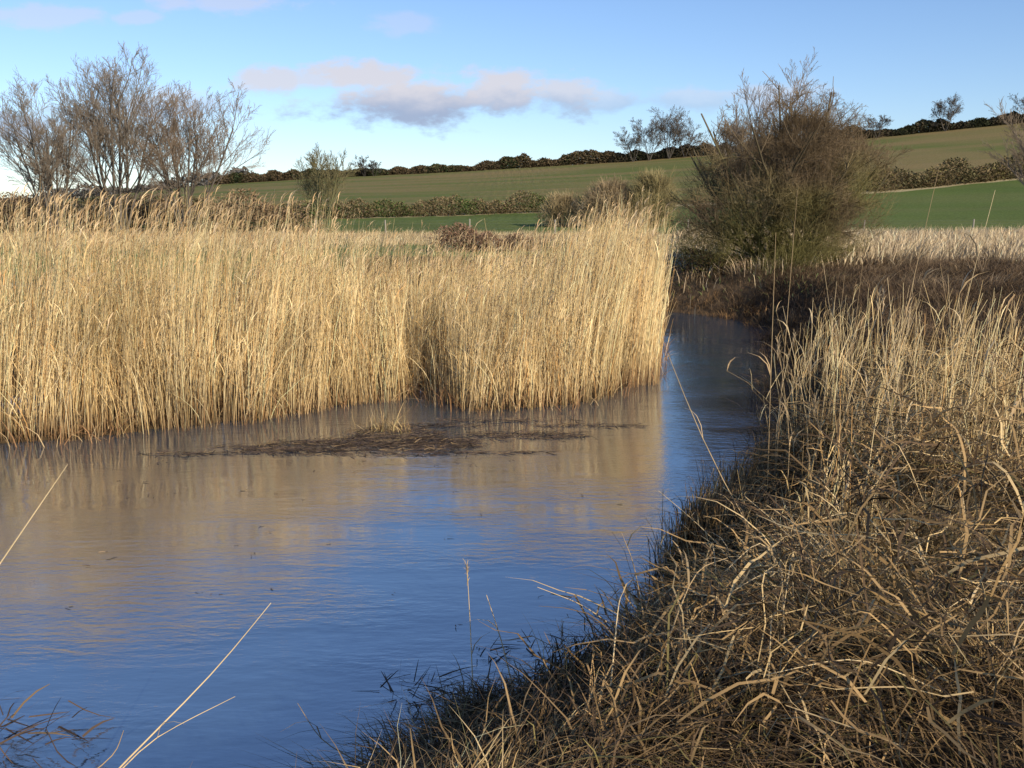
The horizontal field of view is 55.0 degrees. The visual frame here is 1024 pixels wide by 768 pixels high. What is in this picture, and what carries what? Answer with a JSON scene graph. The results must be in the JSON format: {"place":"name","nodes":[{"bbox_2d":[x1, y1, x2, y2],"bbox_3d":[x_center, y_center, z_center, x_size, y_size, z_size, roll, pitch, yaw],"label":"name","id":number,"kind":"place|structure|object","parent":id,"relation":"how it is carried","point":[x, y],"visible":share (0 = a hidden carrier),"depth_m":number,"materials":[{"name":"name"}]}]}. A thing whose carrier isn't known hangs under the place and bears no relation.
{"place":"outdoors","nodes":[
{"label":"outdoors","id":0,"kind":"place"},
{"bbox_2d":[0,275,790,767],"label":"river water","id":1,"kind":"structure","parent":0,"point":[352,571],"depth_m":7.57,"materials":[{"name":"blue liquid"}]},
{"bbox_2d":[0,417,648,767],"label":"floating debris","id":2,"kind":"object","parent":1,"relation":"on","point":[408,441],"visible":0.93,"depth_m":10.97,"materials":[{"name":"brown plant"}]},
{"bbox_2d":[254,401,571,446],"bbox_3d":[-1.118,0.438,11.667,3.796,0.425,1.260,-2,10,-10],"label":"river sedge tuft","id":3,"kind":"object","parent":1,"relation":"in","point":[382,426],"visible":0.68,"depth_m":11.83,"materials":[{"name":"brown plant"}]},
{"bbox_2d":[0,123,1023,767],"bbox_3d":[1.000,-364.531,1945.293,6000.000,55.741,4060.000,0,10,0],"label":"ground terrain","id":4,"kind":"structure","parent":0,"point":[962,205],"depth_m":115.84,"materials":[{"name":"plant"}]},
{"bbox_2d":[0,65,97,233],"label":"bare tree","id":5,"kind":"object","parent":4,"relation":"on","point":[43,168],"visible":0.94,"depth_m":61.42,"materials":[{"name":"brown plant"}]},
{"bbox_2d":[50,41,182,234],"bbox_3d":[-25.620,-15.590,63.064,8.837,12.547,9.472,-2,10,-11],"label":"bare tree","id":6,"kind":"object","parent":4,"relation":"on","point":[101,131],"visible":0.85,"depth_m":62.29,"materials":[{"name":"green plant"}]},
{"bbox_2d":[1,166,253,205],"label":"distant woodland","id":7,"kind":"object","parent":4,"relation":"on","point":[78,192],"visible":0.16,"depth_m":501.81,"materials":[{"name":"brown plant"}]},
{"bbox_2d":[0,194,259,221],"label":"hedge","id":8,"kind":"object","parent":4,"relation":"on","point":[196,199],"visible":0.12,"depth_m":135.97,"materials":[{"name":"brown plant"}]},
{"bbox_2d":[0,188,337,232],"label":"riverside scrub","id":9,"kind":"object","parent":4,"relation":"on","point":[185,209],"visible":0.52,"depth_m":75.50,"materials":[{"name":"brown plant"}]},
{"bbox_2d":[125,76,275,235],"bbox_3d":[-20.092,-14.860,64.279,9.602,10.559,8.203,-3,10,-19],"label":"bare tree","id":10,"kind":"object","parent":4,"relation":"on","point":[173,150],"visible":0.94,"depth_m":63.56,"materials":[{"name":"brown plant"}]},
{"bbox_2d":[292,142,363,229],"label":"bare tree","id":11,"kind":"object","parent":4,"relation":"on","point":[307,185],"visible":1,"depth_m":90.05,"materials":[{"name":"brown plant"}]},
{"bbox_2d":[0,176,681,449],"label":"reed bed","id":12,"kind":"object","parent":4,"relation":"on","point":[609,292],"visible":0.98,"depth_m":13.25,"materials":[{"name":"beige plant"}]},
{"bbox_2d":[349,155,370,176],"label":"bare tree","id":13,"kind":"object","parent":4,"relation":"on","point":[362,164],"visible":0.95,"depth_m":430.75,"materials":[{"name":"grey plant"}]},
{"bbox_2d":[365,160,380,175],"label":"bare tree","id":14,"kind":"object","parent":4,"relation":"on","point":[373,166],"visible":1,"depth_m":429.66,"materials":[{"name":"grey plant"}]},
{"bbox_2d":[209,149,616,184],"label":"skyline hedge","id":15,"kind":"object","parent":4,"relation":"on","point":[575,157],"visible":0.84,"depth_m":435.92,"materials":[{"name":"green plant"}]},
{"bbox_2d":[231,188,658,220],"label":"field hedge","id":16,"kind":"object","parent":4,"relation":"on","point":[507,207],"visible":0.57,"depth_m":140.26,"materials":[{"name":"plant"}]},
{"bbox_2d":[0,228,906,322],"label":"meadow grass","id":17,"kind":"structure","parent":4,"relation":"on","point":[416,236],"depth_m":49.88,"materials":[{"name":"beige plant"}]},
{"bbox_2d":[422,222,550,251],"bbox_3d":[-1.129,-6.019,40.535,5.773,1.359,2.912,-1,10,-6],"label":"bramble thicket","id":18,"kind":"object","parent":4,"relation":"on","point":[461,242],"visible":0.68,"depth_m":40.22,"materials":[{"name":"brown plant"}]},
{"bbox_2d":[0,169,1023,767],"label":"tall dry stalks","id":19,"kind":"object","parent":4,"relation":"on","point":[868,393],"visible":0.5,"depth_m":5.16,"materials":[{"name":"beige plant"}]},
{"bbox_2d":[533,189,585,226],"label":"bare shrub","id":20,"kind":"object","parent":4,"relation":"on","point":[556,204],"visible":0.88,"depth_m":100.57,"materials":[{"name":"brown plant"}]},
{"bbox_2d":[570,173,638,226],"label":"bare shrub","id":21,"kind":"object","parent":4,"relation":"on","point":[612,188],"visible":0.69,"depth_m":97.21,"materials":[{"name":"brown plant"}]},
{"bbox_2d":[190,312,1023,767],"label":"bank tussock grass","id":22,"kind":"structure","parent":4,"relation":"on","point":[884,542],"depth_m":3.54,"materials":[{"name":"brown plant"}]},
{"bbox_2d":[613,126,646,161],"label":"bare tree","id":23,"kind":"object","parent":4,"relation":"on","point":[630,143],"visible":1,"depth_m":427.47,"materials":[{"name":"grey plant"}]},
{"bbox_2d":[619,166,682,227],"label":"bare shrub","id":24,"kind":"object","parent":4,"relation":"on","point":[651,181],"visible":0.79,"depth_m":95.31,"materials":[{"name":"brown plant"}]},
{"bbox_2d":[630,116,671,159],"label":"bare tree","id":25,"kind":"object","parent":4,"relation":"on","point":[649,135],"visible":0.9,"depth_m":426.73,"materials":[{"name":"grey plant"}]},
{"bbox_2d":[315,219,999,233],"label":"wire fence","id":26,"kind":"object","parent":4,"relation":"on","point":[618,220],"visible":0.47,"depth_m":69.09,"materials":[{"name":"green"}]},
{"bbox_2d":[647,104,694,158],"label":"bare tree","id":27,"kind":"object","parent":4,"relation":"on","point":[676,119],"visible":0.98,"depth_m":425.75,"materials":[{"name":"grey plant"}]},
{"bbox_2d":[669,116,706,156],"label":"bare tree","id":28,"kind":"object","parent":4,"relation":"on","point":[688,132],"visible":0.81,"depth_m":425.87,"materials":[{"name":"grey plant"}]},
{"bbox_2d":[739,113,770,146],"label":"bare tree","id":29,"kind":"object","parent":4,"relation":"on","point":[755,123],"visible":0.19,"depth_m":425.10,"materials":[{"name":"brown plant"}]},
{"bbox_2d":[687,47,836,226],"bbox_3d":[11.101,-10.572,44.277,5.886,8.494,6.548,0,10,0],"label":"bare tree","id":30,"kind":"object","parent":4,"relation":"on","point":[746,103],"visible":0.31,"depth_m":42.77,"materials":[{"name":"brown plant"}]},
{"bbox_2d":[665,243,870,287],"bbox_3d":[6.848,-3.281,27.051,6.118,1.244,2.796,0,10,0],"label":"bramble thicket","id":31,"kind":"object","parent":4,"relation":"on","point":[701,264],"visible":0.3,"depth_m":26.86,"materials":[{"name":"brown plant"}]},
{"bbox_2d":[657,72,911,273],"bbox_3d":[7.275,-5.658,26.730,6.644,5.462,6.478,0,10,0],"label":"hawthorn tree","id":32,"kind":"object","parent":4,"relation":"on","point":[818,208],"visible":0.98,"depth_m":25.62,"materials":[{"name":"brown plant"}]},
{"bbox_2d":[549,247,1023,451],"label":"riverbank rough grass","id":33,"kind":"structure","parent":4,"relation":"on","point":[953,268],"depth_m":18.83,"materials":[{"name":"beige plant"}]},
{"bbox_2d":[609,110,1023,162],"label":"skyline hedge","id":34,"kind":"object","parent":4,"relation":"on","point":[921,126],"visible":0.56,"depth_m":430.44,"materials":[{"name":"plant"}]},
{"bbox_2d":[665,224,1023,315],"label":"dry field grass","id":35,"kind":"structure","parent":4,"relation":"on","point":[948,241],"depth_m":30.80,"materials":[{"name":"beige plant"}]},
{"bbox_2d":[727,268,1023,592],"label":"bank reed stems","id":36,"kind":"object","parent":4,"relation":"on","point":[949,359],"visible":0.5,"depth_m":6.55,"materials":[{"name":"beige plant"}]},
{"bbox_2d":[864,114,893,137],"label":"bare tree","id":37,"kind":"object","parent":4,"relation":"on","point":[886,121],"visible":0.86,"depth_m":426.38,"materials":[{"name":"grey plant"}]},
{"bbox_2d":[862,152,1023,191],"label":"field hedge","id":38,"kind":"object","parent":4,"relation":"on","point":[979,173],"visible":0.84,"depth_m":202.90,"materials":[{"name":"green plant"}]},
{"bbox_2d":[929,91,963,130],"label":"bare tree","id":39,"kind":"object","parent":4,"relation":"on","point":[953,104],"visible":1,"depth_m":424.93,"materials":[{"name":"grey plant"}]},
{"bbox_2d":[979,97,1023,184],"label":"bare tree","id":40,"kind":"object","parent":4,"relation":"on","point":[1018,140],"visible":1,"depth_m":46.49,"materials":[{"name":"brown plant"}]},
{"bbox_2d":[1009,93,1023,112],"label":"bare tree","id":41,"kind":"object","parent":4,"relation":"on","point":[1021,101],"visible":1,"depth_m":427.31,"materials":[{"name":"grey plant"}]},
{"bbox_2d":[0,0,1023,197],"label":"sky","id":42,"kind":"structure","parent":0,"point":[408,84],"materials":[{"name":"blue"}]}
]}

